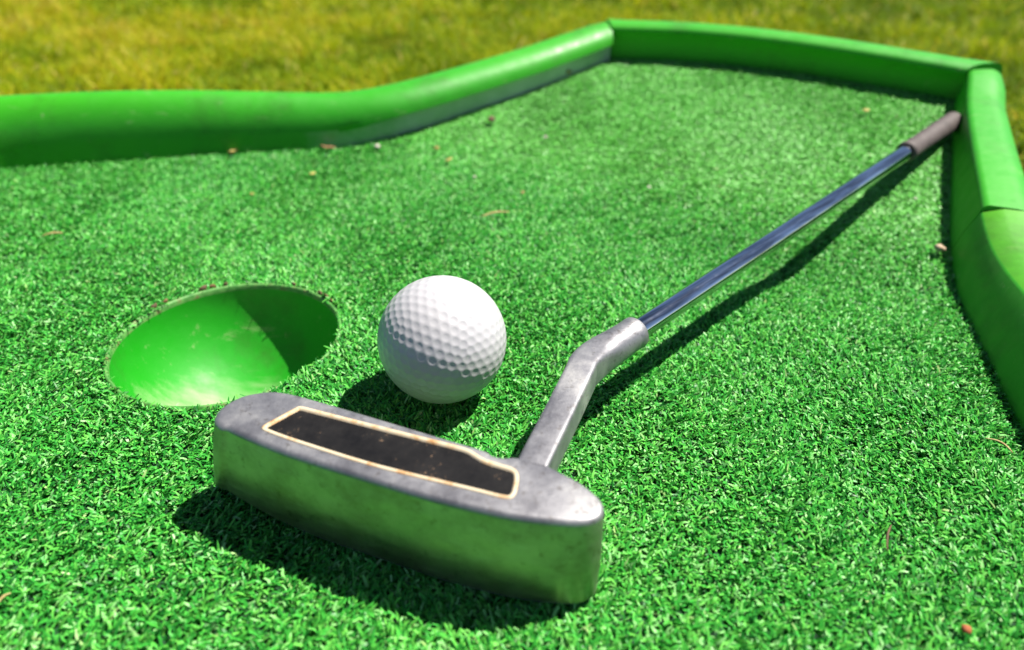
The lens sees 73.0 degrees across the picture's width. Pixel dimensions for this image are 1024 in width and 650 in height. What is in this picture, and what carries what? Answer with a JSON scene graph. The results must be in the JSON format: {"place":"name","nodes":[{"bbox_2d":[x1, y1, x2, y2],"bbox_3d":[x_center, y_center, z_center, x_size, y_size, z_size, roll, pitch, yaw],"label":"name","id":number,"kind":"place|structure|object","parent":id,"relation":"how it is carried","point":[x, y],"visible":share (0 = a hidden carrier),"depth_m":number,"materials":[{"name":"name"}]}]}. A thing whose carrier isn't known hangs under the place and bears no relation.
{"place":"outdoors","nodes":[
{"label":"outdoors","id":0,"kind":"place"},
{"bbox_2d":[0,59,1023,649],"bbox_3d":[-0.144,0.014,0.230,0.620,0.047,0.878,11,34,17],"label":"artificial grass","id":1,"kind":"structure","parent":0,"point":[176,193],"depth_m":0.25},
{"bbox_2d":[0,592,10,601],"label":"straw","id":2,"kind":"object","parent":1,"relation":"on","point":[3,596],"visible":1,"depth_m":0.17,"materials":[{"name":"beige plant"}]},
{"bbox_2d":[42,232,62,235],"bbox_3d":[-0.231,-0.046,0.348,0.009,0.001,0.004,0,32,0],"label":"straw","id":3,"kind":"object","parent":1,"relation":"on","point":[52,233],"visible":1,"depth_m":0.35,"materials":[{"name":"beige plant"}]},
{"bbox_2d":[198,285,206,290],"bbox_3d":[-0.136,-0.016,0.305,0.004,0.003,0.002,-25,40,-21],"label":"crumb","id":4,"kind":"object","parent":1,"relation":"on","point":[203,287],"visible":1,"depth_m":0.30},
{"bbox_2d":[103,283,341,411],"bbox_3d":[-0.113,0.022,0.285,0.089,0.043,0.089,0,32,0],"label":"hole cup","id":5,"kind":"object","parent":1,"relation":"in","point":[212,347],"visible":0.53,"depth_m":0.31,"materials":[{"name":"paint"}]},
{"bbox_2d":[377,275,505,403],"bbox_3d":[-0.023,0.005,0.231,0.043,0.043,0.043,0,68,-23],"label":"golf ball","id":6,"kind":"object","parent":1,"relation":"on","point":[441,339],"visible":1,"depth_m":0.21,"materials":[{"name":"white plastic"}]},
{"bbox_2d":[487,116,494,121],"bbox_3d":[-0.014,-0.141,0.476,0.006,0.004,0.006,16,47,11],"label":"seed","id":7,"kind":"object","parent":1,"relation":"on","point":[491,118],"visible":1,"depth_m":0.47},
{"bbox_2d":[481,211,508,216],"bbox_3d":[-0.009,-0.059,0.369,0.015,0.001,0.007,0,32,0],"label":"straw","id":8,"kind":"object","parent":1,"relation":"on","point":[493,212],"visible":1,"depth_m":0.37,"materials":[{"name":"beige plant"}]},
{"bbox_2d":[213,112,961,603],"bbox_3d":[0.114,-0.019,0.274,0.436,0.039,0.097,-22,39,-31],"label":"putter","id":9,"kind":"object","parent":1,"relation":"on","point":[527,522],"visible":1,"depth_m":0.17,"materials":[{"name":"metal"}]},
{"bbox_2d":[886,524,891,550],"bbox_3d":[0.102,0.057,0.186,0.006,0.001,0.009,0,32,0],"label":"twig","id":10,"kind":"object","parent":1,"relation":"on","point":[887,534],"visible":1,"depth_m":0.19,"materials":[{"name":"brown wood"}]},
{"bbox_2d":[934,244,945,251],"bbox_3d":[0.203,-0.037,0.329,0.005,0.004,0.005,10,37,0],"label":"pebble","id":11,"kind":"object","parent":1,"relation":"on","point":[940,248],"visible":1,"depth_m":0.33,"materials":[{"name":"beige stone"}]},
{"bbox_2d":[961,624,971,634],"bbox_3d":[0.107,0.072,0.163,0.002,0.002,0.002,28,49,20],"label":"crumb","id":12,"kind":"object","parent":1,"relation":"on","point":[966,628],"visible":1,"depth_m":0.16,"materials":[{"name":"orange"}]},
{"bbox_2d":[985,438,1012,452],"bbox_3d":[0.152,0.037,0.217,0.005,0.001,0.007,0,32,0],"label":"straw","id":13,"kind":"object","parent":1,"relation":"on","point":[1001,442],"visible":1,"depth_m":0.22,"materials":[{"name":"beige plant"}]},
{"bbox_2d":[0,0,1023,172],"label":"lawn","id":14,"kind":"structure","parent":0,"point":[388,42],"depth_m":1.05,"materials":[{"name":"plant"}]},
{"bbox_2d":[0,19,1023,437],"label":"border wall","id":15,"kind":"structure","parent":14,"relation":"on","point":[986,209],"depth_m":0.45,"materials":[{"name":"green paint"}]}
]}

